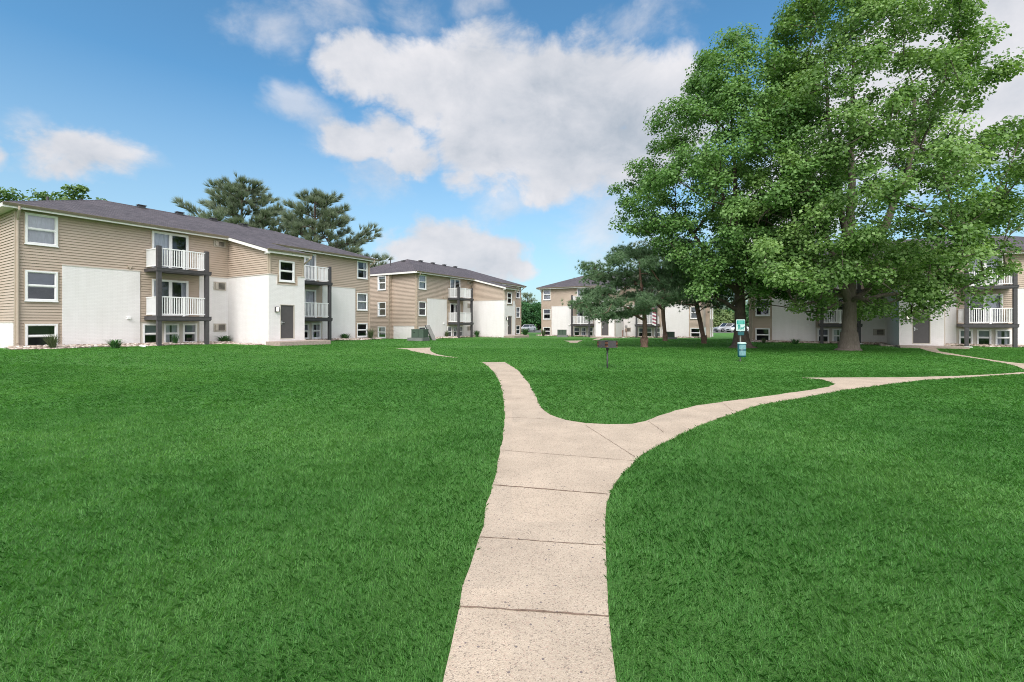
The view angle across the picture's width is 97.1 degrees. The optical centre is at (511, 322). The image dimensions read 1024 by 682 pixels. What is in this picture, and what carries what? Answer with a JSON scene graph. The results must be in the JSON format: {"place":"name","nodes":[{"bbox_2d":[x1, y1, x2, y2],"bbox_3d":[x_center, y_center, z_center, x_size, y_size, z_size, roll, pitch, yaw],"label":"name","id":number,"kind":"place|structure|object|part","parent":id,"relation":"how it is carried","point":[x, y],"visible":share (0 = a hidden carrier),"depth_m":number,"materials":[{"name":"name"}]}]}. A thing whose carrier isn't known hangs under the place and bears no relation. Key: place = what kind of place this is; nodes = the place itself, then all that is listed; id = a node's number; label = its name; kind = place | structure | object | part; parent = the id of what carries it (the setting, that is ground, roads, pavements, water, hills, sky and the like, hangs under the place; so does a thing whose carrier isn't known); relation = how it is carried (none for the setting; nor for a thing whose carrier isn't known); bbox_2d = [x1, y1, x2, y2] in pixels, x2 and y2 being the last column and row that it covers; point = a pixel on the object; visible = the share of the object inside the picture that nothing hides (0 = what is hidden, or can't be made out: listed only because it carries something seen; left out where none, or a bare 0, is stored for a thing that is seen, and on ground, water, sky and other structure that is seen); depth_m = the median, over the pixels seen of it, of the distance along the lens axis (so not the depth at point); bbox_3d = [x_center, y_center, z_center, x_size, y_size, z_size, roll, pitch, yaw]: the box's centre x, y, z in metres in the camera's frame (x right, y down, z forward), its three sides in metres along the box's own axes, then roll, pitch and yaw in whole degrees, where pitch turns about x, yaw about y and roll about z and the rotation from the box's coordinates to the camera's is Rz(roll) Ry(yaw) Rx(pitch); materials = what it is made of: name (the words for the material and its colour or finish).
{"place":"outdoors","nodes":[
{"label":"outdoors","id":0,"kind":"place"},
{"bbox_2d":[4,337,381,349],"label":"gravel","id":1,"kind":"structure","parent":0,"point":[37,347],"depth_m":24.73,"materials":[{"name":"grey gravel"}]},
{"bbox_2d":[40,333,63,347],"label":"ornamental grass","id":2,"kind":"object","parent":1,"relation":"on","point":[51,341],"depth_m":21.64,"materials":[{"name":"green plant"}]},
{"bbox_2d":[341,334,349,337],"bbox_3d":[-13.830,1.204,37.523,1.489,0.569,1.432,0,0,35],"label":"daylily plant","id":3,"kind":"object","parent":1,"relation":"on","point":[345,336],"visible":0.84,"depth_m":37.43,"materials":[{"name":"green plant"}]},
{"bbox_2d":[365,328,374,339],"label":"ornamental grass","id":4,"kind":"object","parent":1,"relation":"on","point":[370,334],"depth_m":38.91,"materials":[{"name":"green plant"}]},
{"bbox_2d":[397,348,456,357],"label":"path","id":5,"kind":"structure","parent":0,"point":[425,350],"depth_m":27.04,"materials":[{"name":"concrete"}]},
{"bbox_2d":[435,334,522,338],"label":"gravel","id":6,"kind":"structure","parent":0,"point":[465,336],"depth_m":50.63,"materials":[{"name":"grey gravel"}]},
{"bbox_2d":[0,324,1023,681],"bbox_3d":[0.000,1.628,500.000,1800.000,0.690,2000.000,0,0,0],"label":"ground","id":7,"kind":"structure","parent":0,"point":[444,566],"depth_m":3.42,"materials":[{"name":"green plant"}]},
{"bbox_2d":[0,187,24,201],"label":"broadleaf tree","id":8,"kind":"object","parent":7,"relation":"on","point":[5,195],"visible":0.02,"depth_m":55.30,"materials":[{"name":"green plant"}]},
{"bbox_2d":[17,188,55,200],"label":"broadleaf tree","id":9,"kind":"object","parent":7,"relation":"on","point":[42,195],"visible":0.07,"depth_m":56.81,"materials":[{"name":"green plant"}]},
{"bbox_2d":[50,184,107,200],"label":"broadleaf tree","id":10,"kind":"object","parent":7,"relation":"on","point":[79,188],"visible":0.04,"depth_m":53.77,"materials":[{"name":"green plant"}]},
{"bbox_2d":[104,339,122,348],"bbox_3d":[-19.720,1.074,22.422,1.265,0.479,1.305,0,0,0],"label":"daylily plant","id":11,"kind":"object","parent":7,"relation":"on","point":[113,344],"visible":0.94,"depth_m":22.34,"materials":[{"name":"green plant"}]},
{"bbox_2d":[168,333,179,342],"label":"ornamental grass","id":12,"kind":"object","parent":7,"relation":"on","point":[174,339],"depth_m":26.41,"materials":[{"name":"green plant"}]},
{"bbox_2d":[0,196,379,347],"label":"apartment building","id":13,"kind":"structure","parent":7,"relation":"on","point":[79,271],"depth_m":26.57,"materials":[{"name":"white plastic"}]},
{"bbox_2d":[23,211,58,247],"bbox_3d":[-23.260,-4.554,22.321,0.262,1.595,1.230,0,0,31],"label":"window","id":14,"kind":"structure","parent":13,"relation":"in","point":[39,229],"depth_m":22.36,"materials":[{"name":"grey glass"}]},
{"bbox_2d":[23,269,58,301],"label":"window","id":15,"kind":"structure","parent":13,"relation":"in","point":[39,285],"depth_m":22.52,"materials":[{"name":"grey glass"}]},
{"bbox_2d":[23,323,58,345],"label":"window","id":16,"kind":"structure","parent":13,"relation":"in","point":[33,332],"depth_m":22.78,"materials":[{"name":"white plastic"}]},
{"bbox_2d":[143,324,155,342],"bbox_3d":[-21.354,0.706,26.457,1.190,1.245,0.880,0,0,31],"label":"window","id":17,"kind":"structure","parent":13,"relation":"in","point":[149,330],"depth_m":26.29,"materials":[{"name":"white plastic"}]},
{"bbox_2d":[151,230,188,269],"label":"sliding door","id":18,"kind":"structure","parent":13,"relation":"in","point":[169,240],"depth_m":27.03,"materials":[{"name":"grey glass"}]},
{"bbox_2d":[151,278,188,315],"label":"sliding door","id":19,"kind":"structure","parent":13,"relation":"in","point":[170,287],"depth_m":27.74,"materials":[{"name":"white plastic"}]},
{"bbox_2d":[164,324,178,341],"bbox_3d":[-20.839,0.706,27.326,1.190,1.245,0.820,0,0,31],"label":"window","id":20,"kind":"structure","parent":13,"relation":"in","point":[169,329],"depth_m":27.11,"materials":[{"name":"white plastic"}]},
{"bbox_2d":[183,324,196,341],"bbox_3d":[-20.339,0.706,28.171,1.190,1.245,0.820,0,0,31],"label":"window","id":21,"kind":"structure","parent":13,"relation":"in","point":[189,330],"depth_m":28.08,"materials":[{"name":"white plastic"}]},
{"bbox_2d":[278,259,294,282],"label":"window","id":22,"kind":"structure","parent":13,"relation":"in","point":[286,268],"depth_m":28.85,"materials":[{"name":"white plastic"}]},
{"bbox_2d":[281,305,292,337],"bbox_3d":[-14.186,-0.024,28.497,0.113,2.075,0.870,0,0,31],"label":"door","id":23,"kind":"structure","parent":13,"relation":"in","point":[286,310],"depth_m":28.48,"materials":[{"name":"grey paint"}]},
{"bbox_2d":[305,323,308,338],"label":"window","id":24,"kind":"structure","parent":13,"relation":"in","point":[306,324],"depth_m":34.86,"materials":[{"name":"white plastic"}]},
{"bbox_2d":[304,252,316,280],"bbox_3d":[-15.927,-4.217,34.702,0.219,2.300,1.960,0,0,31],"label":"sliding door","id":25,"kind":"structure","parent":13,"relation":"in","point":[313,262],"depth_m":35.25,"materials":[{"name":"grey glass"}]},
{"bbox_2d":[305,289,316,317],"bbox_3d":[-15.929,-1.447,34.704,0.225,2.240,1.960,0,0,31],"label":"sliding door","id":26,"kind":"structure","parent":13,"relation":"in","point":[310,294],"depth_m":35.22,"materials":[{"name":"glass"}]},
{"bbox_2d":[311,323,321,338],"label":"window","id":27,"kind":"structure","parent":13,"relation":"in","point":[315,327],"depth_m":35.68,"materials":[{"name":"white plastic"}]},
{"bbox_2d":[356,260,367,279],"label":"window","id":28,"kind":"structure","parent":13,"relation":"in","point":[361,266],"depth_m":39.81,"materials":[{"name":"white plastic"}]},
{"bbox_2d":[356,292,367,310],"bbox_3d":[-13.117,-1.784,39.419,0.244,1.575,1.230,0,0,31],"label":"window","id":29,"kind":"structure","parent":13,"relation":"in","point":[361,298],"depth_m":39.55,"materials":[{"name":"white plastic"}]},
{"bbox_2d":[356,323,367,337],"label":"window","id":30,"kind":"structure","parent":13,"relation":"in","point":[361,328],"depth_m":39.86,"materials":[{"name":"white plastic"}]},
{"bbox_2d":[214,335,229,340],"bbox_3d":[-18.607,1.110,29.295,1.502,0.549,1.558,0,0,36],"label":"daylily plant","id":31,"kind":"object","parent":7,"relation":"on","point":[224,338],"visible":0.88,"depth_m":29.13,"materials":[{"name":"green plant"}]},
{"bbox_2d":[171,172,303,233],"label":"white pine tree","id":32,"kind":"object","parent":7,"relation":"on","point":[232,200],"visible":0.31,"depth_m":59.47,"materials":[{"name":"green plant"}]},
{"bbox_2d":[275,186,394,267],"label":"white pine tree","id":33,"kind":"object","parent":7,"relation":"on","point":[321,201],"visible":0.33,"depth_m":58.03,"materials":[{"name":"green plant"}]},
{"bbox_2d":[407,329,429,340],"bbox_3d":[-7.707,1.148,37.303,1.349,1.156,1.400,0,0,14],"label":"transformer box","id":34,"kind":"object","parent":7,"relation":"on","point":[419,334],"visible":0.91,"depth_m":36.78,"materials":[{"name":"green paint"}]},
{"bbox_2d":[425,325,435,339],"bbox_3d":[-7.030,0.948,38.992,1.193,1.430,0.038,0,0,-45],"label":"leaning panel","id":35,"kind":"object","parent":7,"relation":"on","point":[431,334],"visible":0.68,"depth_m":38.99,"materials":[{"name":"grey metal"}]},
{"bbox_2d":[370,259,528,338],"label":"apartment building","id":36,"kind":"structure","parent":7,"relation":"on","point":[407,296],"depth_m":49.89,"materials":[{"name":"beige metal"}]},
{"bbox_2d":[377,275,389,290],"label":"window","id":37,"kind":"structure","parent":36,"relation":"in","point":[381,280],"depth_m":48.06,"materials":[{"name":"white plastic"}]},
{"bbox_2d":[377,301,389,315],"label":"window","id":38,"kind":"structure","parent":36,"relation":"in","point":[381,306],"depth_m":48.06,"materials":[{"name":"white plastic"}]},
{"bbox_2d":[377,326,389,337],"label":"window","id":39,"kind":"structure","parent":36,"relation":"in","point":[381,330],"depth_m":48.06,"materials":[{"name":"white plastic"}]},
{"bbox_2d":[418,274,425,289],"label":"window","id":40,"kind":"structure","parent":36,"relation":"in","point":[422,278],"depth_m":46.98,"materials":[{"name":"white plastic"}]},
{"bbox_2d":[418,301,425,315],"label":"window","id":41,"kind":"structure","parent":36,"relation":"in","point":[421,304],"depth_m":47.10,"materials":[{"name":"white plastic"}]},
{"bbox_2d":[447,326,451,336],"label":"window","id":42,"kind":"structure","parent":36,"relation":"in","point":[449,328],"depth_m":50.99,"materials":[{"name":"white plastic"}]},
{"bbox_2d":[449,303,456,322],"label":"sliding door","id":43,"kind":"structure","parent":36,"relation":"in","point":[453,306],"depth_m":51.63,"materials":[{"name":"white plastic"}]},
{"bbox_2d":[449,278,459,297],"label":"sliding door","id":44,"kind":"structure","parent":36,"relation":"in","point":[454,283],"depth_m":51.54,"materials":[{"name":"white plastic"}]},
{"bbox_2d":[453,326,456,335],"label":"window","id":45,"kind":"structure","parent":36,"relation":"in","point":[454,327],"depth_m":51.77,"materials":[{"name":"white plastic"}]},
{"bbox_2d":[460,326,462,335],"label":"window","id":46,"kind":"structure","parent":36,"relation":"in","point":[461,327],"depth_m":52.70,"materials":[{"name":"white plastic"}]},
{"bbox_2d":[508,316,510,333],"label":"door","id":47,"kind":"structure","parent":36,"relation":"in","point":[509,317],"depth_m":53.05,"materials":[{"name":"grey paint"}]},
{"bbox_2d":[507,292,511,303],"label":"window","id":48,"kind":"structure","parent":36,"relation":"in","point":[509,294],"depth_m":53.38,"materials":[{"name":"white plastic"}]},
{"bbox_2d":[516,287,519,298],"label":"window","id":49,"kind":"structure","parent":36,"relation":"in","point":[518,293],"depth_m":64.35,"materials":[{"name":"white plastic"}]},
{"bbox_2d":[516,307,519,317],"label":"window","id":50,"kind":"structure","parent":36,"relation":"in","point":[517,308],"depth_m":64.13,"materials":[{"name":"white plastic"}]},
{"bbox_2d":[516,325,519,333],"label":"window","id":51,"kind":"structure","parent":36,"relation":"in","point":[517,327],"depth_m":64.52,"materials":[{"name":"white plastic"}]},
{"bbox_2d":[521,292,537,303],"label":"conifer tree","id":52,"kind":"object","parent":7,"relation":"on","point":[526,295],"visible":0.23,"depth_m":134.24,"materials":[{"name":"green plant"}]},
{"bbox_2d":[521,301,540,326],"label":"broadleaf tree","id":53,"kind":"object","parent":7,"relation":"on","point":[532,316],"visible":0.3,"depth_m":104.92,"materials":[{"name":"green plant"}]},
{"bbox_2d":[524,302,540,329],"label":"broadleaf tree","id":54,"kind":"object","parent":7,"relation":"on","point":[538,326],"visible":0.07,"depth_m":110.08,"materials":[{"name":"green plant"}]},
{"bbox_2d":[557,330,567,336],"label":"transformer box","id":55,"kind":"object","parent":7,"relation":"on","point":[561,333],"visible":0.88,"depth_m":58.71,"materials":[{"name":"green paint"}]},
{"bbox_2d":[597,340,617,367],"bbox_3d":[3.552,1.296,17.101,0.710,1.195,0.562,0,0,-28],"label":"charcoal grill","id":56,"kind":"object","parent":7,"relation":"on","point":[607,344],"visible":0.99,"depth_m":16.98,"materials":[{"name":"black metal"}]},
{"bbox_2d":[536,275,712,337],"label":"apartment building","id":57,"kind":"structure","parent":7,"relation":"on","point":[556,314],"depth_m":59.49,"materials":[{"name":"white paint"}]},
{"bbox_2d":[543,289,550,299],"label":"window","id":58,"kind":"structure","parent":57,"relation":"in","point":[546,292],"depth_m":64.95,"materials":[{"name":"white plastic"}]},
{"bbox_2d":[543,309,550,319],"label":"window","id":59,"kind":"structure","parent":57,"relation":"in","point":[546,312],"depth_m":65.04,"materials":[{"name":"white plastic"}]},
{"bbox_2d":[543,327,550,335],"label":"window","id":60,"kind":"structure","parent":57,"relation":"in","point":[548,332],"depth_m":65.76,"materials":[{"name":"white plastic"}]},
{"bbox_2d":[574,327,579,334],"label":"window","id":61,"kind":"structure","parent":57,"relation":"in","point":[576,329],"depth_m":62.82,"materials":[{"name":"white plastic"}]},
{"bbox_2d":[577,308,587,322],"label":"sliding door","id":62,"kind":"structure","parent":57,"relation":"in","point":[580,314],"depth_m":62.73,"materials":[{"name":"white plastic"}]},
{"bbox_2d":[577,288,589,299],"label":"sliding door","id":63,"kind":"structure","parent":57,"relation":"in","point":[578,289],"depth_m":62.64,"materials":[{"name":"white plastic"}]},
{"bbox_2d":[581,327,585,334],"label":"window","id":64,"kind":"structure","parent":57,"relation":"in","point":[583,329],"depth_m":62.32,"materials":[{"name":"white plastic"}]},
{"bbox_2d":[602,320,607,334],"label":"door","id":65,"kind":"structure","parent":57,"relation":"in","point":[604,327],"depth_m":56.11,"materials":[{"name":"grey paint"}]},
{"bbox_2d":[638,328,642,335],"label":"window","id":66,"kind":"structure","parent":57,"relation":"in","point":[640,330],"depth_m":58.59,"materials":[{"name":"white plastic"}]},
{"bbox_2d":[647,328,651,335],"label":"window","id":67,"kind":"structure","parent":57,"relation":"in","point":[649,330],"depth_m":58.07,"materials":[{"name":"grey glass"}]},
{"bbox_2d":[652,308,655,325],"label":"flag","id":68,"kind":"object","parent":57,"relation":"attached to","point":[653,318],"visible":0.81,"depth_m":56.06,"materials":[{"name":"multicoloured fabric"}]},
{"bbox_2d":[654,328,660,335],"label":"window","id":69,"kind":"structure","parent":57,"relation":"in","point":[659,329],"depth_m":57.54,"materials":[{"name":"white plastic"}]},
{"bbox_2d":[690,306,700,318],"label":"window","id":70,"kind":"structure","parent":57,"relation":"in","point":[692,308],"depth_m":55.54,"materials":[{"name":"white plastic"}]},
{"bbox_2d":[690,328,700,337],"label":"window","id":71,"kind":"structure","parent":57,"relation":"in","point":[694,332],"depth_m":56.26,"materials":[{"name":"white plastic"}]},
{"bbox_2d":[561,242,706,346],"bbox_3d":[8.363,-2.073,31.569,10.320,7.787,7.526,0,0,0],"label":"pine tree","id":72,"kind":"object","parent":7,"relation":"on","point":[607,307],"visible":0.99,"depth_m":30.92,"materials":[{"name":"green plant"}]},
{"bbox_2d":[529,330,748,332],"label":"parking lot","id":73,"kind":"structure","parent":7,"relation":"on","point":[537,331],"depth_m":84.00,"materials":[{"name":"grey asphalt"}]},
{"bbox_2d":[521,324,535,331],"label":"parked car","id":74,"kind":"object","parent":73,"relation":"on","point":[531,327],"visible":0.78,"depth_m":89.51,"materials":[{"name":"paint"}]},
{"bbox_2d":[713,323,734,331],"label":"parked car","id":75,"kind":"object","parent":73,"relation":"on","point":[722,327],"visible":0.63,"depth_m":87.30,"materials":[{"name":"paint"}]},
{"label":"windows","id":76,"kind":"part","parent":75,"relation":"part of","materials":[{"name":"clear glass"}]},
{"bbox_2d":[725,324,748,331],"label":"parked car","id":77,"kind":"object","parent":73,"relation":"on","point":[729,329],"visible":0.38,"depth_m":85.46,"materials":[{"name":"paint"}]},
{"bbox_2d":[622,237,690,340],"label":"pine tree","id":78,"kind":"object","parent":7,"relation":"on","point":[665,334],"visible":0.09,"depth_m":42.50,"materials":[{"name":"green needles"},{"name":"bark"}]},
{"bbox_2d":[667,332,676,338],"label":"transformer box","id":79,"kind":"object","parent":7,"relation":"on","point":[671,335],"visible":0.51,"depth_m":47.08,"materials":[{"name":"green paint"}]},
{"bbox_2d":[662,233,733,343],"bbox_3d":[15.888,-2.816,37.767,7.014,9.298,6.771,0,0,0],"label":"pine tree","id":80,"kind":"object","parent":7,"relation":"on","point":[692,302],"visible":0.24,"depth_m":37.33,"materials":[{"name":"green plant"}]},
{"bbox_2d":[713,296,732,309],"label":"conifer tree","id":81,"kind":"object","parent":7,"relation":"on","point":[724,306],"visible":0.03,"depth_m":127.81,"materials":[{"name":"green plant"}]},
{"bbox_2d":[713,308,734,327],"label":"broadleaf tree","id":82,"kind":"object","parent":7,"relation":"on","point":[721,317],"visible":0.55,"depth_m":97.32,"materials":[{"name":"green plant"}]},
{"bbox_2d":[607,21,858,347],"bbox_3d":[14.618,-9.125,31.619,14.252,21.915,15.231,0,0,25],"label":"maple tree","id":83,"kind":"object","parent":7,"relation":"on","point":[718,103],"visible":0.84,"depth_m":27.68,"materials":[{"name":"green plant"}]},
{"bbox_2d":[725,304,748,326],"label":"broadleaf tree","id":84,"kind":"object","parent":7,"relation":"on","point":[746,311],"visible":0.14,"depth_m":100.85,"materials":[{"name":"green plant"}]},
{"bbox_2d":[736,319,745,360],"bbox_3d":[10.132,0.910,19.936,0.384,2.067,0.338,0,0,6],"label":"pet waste station","id":85,"kind":"object","parent":7,"relation":"on","point":[740,330],"visible":0.99,"depth_m":19.98,"materials":[{"name":"teal plastic"}]},
{"bbox_2d":[789,339,799,343],"bbox_3d":[22.604,1.533,36.136,1.427,0.480,1.191,0,0,-36],"label":"daylily plant","id":86,"kind":"object","parent":7,"relation":"on","point":[795,341],"visible":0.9,"depth_m":35.99,"materials":[{"name":"green plant"}]},
{"bbox_2d":[711,0,1023,350],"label":"maple tree","id":87,"kind":"object","parent":7,"relation":"on","point":[971,219],"visible":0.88,"depth_m":24.02,"materials":[{"name":"green plant"}]},
{"bbox_2d":[748,235,1023,348],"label":"apartment building","id":88,"kind":"structure","parent":7,"relation":"on","point":[998,323],"depth_m":33.75,"materials":[{"name":"white paint"}]},
{"bbox_2d":[755,299,769,315],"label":"window","id":89,"kind":"structure","parent":88,"relation":"in","point":[758,313],"depth_m":41.10,"materials":[{"name":"white plastic"}]},
{"bbox_2d":[755,328,769,341],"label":"window","id":90,"kind":"structure","parent":88,"relation":"in","point":[760,333],"depth_m":41.67,"materials":[{"name":"white plastic"}]},
{"bbox_2d":[817,329,828,340],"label":"window","id":91,"kind":"structure","parent":88,"relation":"in","point":[826,331],"depth_m":38.65,"materials":[{"name":"white plastic"}]},
{"bbox_2d":[824,297,842,323],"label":"sliding door","id":92,"kind":"structure","parent":88,"relation":"in","point":[840,298],"depth_m":38.76,"materials":[{"name":"grey glass"}]},
{"bbox_2d":[832,329,840,340],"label":"window","id":93,"kind":"structure","parent":88,"relation":"in","point":[835,332],"depth_m":38.15,"materials":[{"name":"white plastic"}]},
{"bbox_2d":[913,314,928,342],"bbox_3d":[28.778,0.435,31.769,0.870,2.075,0.113,0,0,31],"label":"door","id":94,"kind":"structure","parent":88,"relation":"in","point":[920,330],"depth_m":31.78,"materials":[{"name":"grey paint"}]},
{"bbox_2d":[959,329,972,345],"bbox_3d":[34.356,1.166,34.383,0.820,1.245,1.190,0,0,31],"label":"window","id":95,"kind":"structure","parent":88,"relation":"in","point":[961,331],"depth_m":34.08,"materials":[{"name":"white plastic"}]},
{"bbox_2d":[977,330,990,343],"bbox_3d":[35.194,1.166,33.875,0.820,1.245,1.190,0,0,31],"label":"window","id":96,"kind":"structure","parent":88,"relation":"in","point":[983,336],"depth_m":33.56,"materials":[{"name":"glass"}]},
{"bbox_2d":[967,255,1003,285],"bbox_3d":[34.997,-3.757,33.451,1.960,2.300,0.219,0,0,31],"label":"sliding door","id":97,"kind":"structure","parent":88,"relation":"in","point":[994,257],"depth_m":33.35,"materials":[{"name":"grey glass"}]},
{"bbox_2d":[969,293,1003,323],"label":"sliding door","id":98,"kind":"structure","parent":88,"relation":"in","point":[993,305],"depth_m":33.34,"materials":[{"name":"white glass"}]},
{"bbox_2d":[995,330,1011,344],"bbox_3d":[36.061,1.166,33.351,0.880,1.245,1.190,0,0,31],"label":"window","id":99,"kind":"structure","parent":88,"relation":"in","point":[1003,337],"depth_m":33.00,"materials":[{"name":"white plastic"}]},
{"bbox_2d":[0,0,1023,308],"label":"sky","id":100,"kind":"structure","parent":0,"point":[487,137],"materials":[{"name":"blue"}]},
{"bbox_2d":[522,327,528,334],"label":"ornamental grass","id":101,"kind":"object","parent":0,"point":[524,331],"depth_m":61.17,"materials":[{"name":"green plant"}]},
{"bbox_2d":[537,334,700,337],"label":"gravel","id":102,"kind":"structure","parent":0,"point":[626,336],"depth_m":57.74,"materials":[{"name":"grey gravel"}]},
{"bbox_2d":[443,362,1023,681],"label":"path","id":103,"kind":"structure","parent":0,"point":[515,571],"depth_m":3.57,"materials":[{"name":"concrete"}]},
{"bbox_2d":[459,397,732,615],"bbox_3d":[2.110,1.726,6.511,4.866,0.001,7.721,0,0,0],"label":"path joint","id":104,"kind":"object","parent":103,"relation":"on","point":[551,541],"visible":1,"depth_m":2.74,"materials":[{"name":"grey concrete"}]},
{"bbox_2d":[750,340,1023,346],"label":"gravel","id":105,"kind":"structure","parent":0,"point":[950,344],"depth_m":35.62,"materials":[{"name":"grey gravel"}]},
{"bbox_2d":[920,348,1023,368],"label":"path","id":106,"kind":"structure","parent":0,"point":[1021,365],"depth_m":22.82,"materials":[{"name":"concrete"}]}
]}

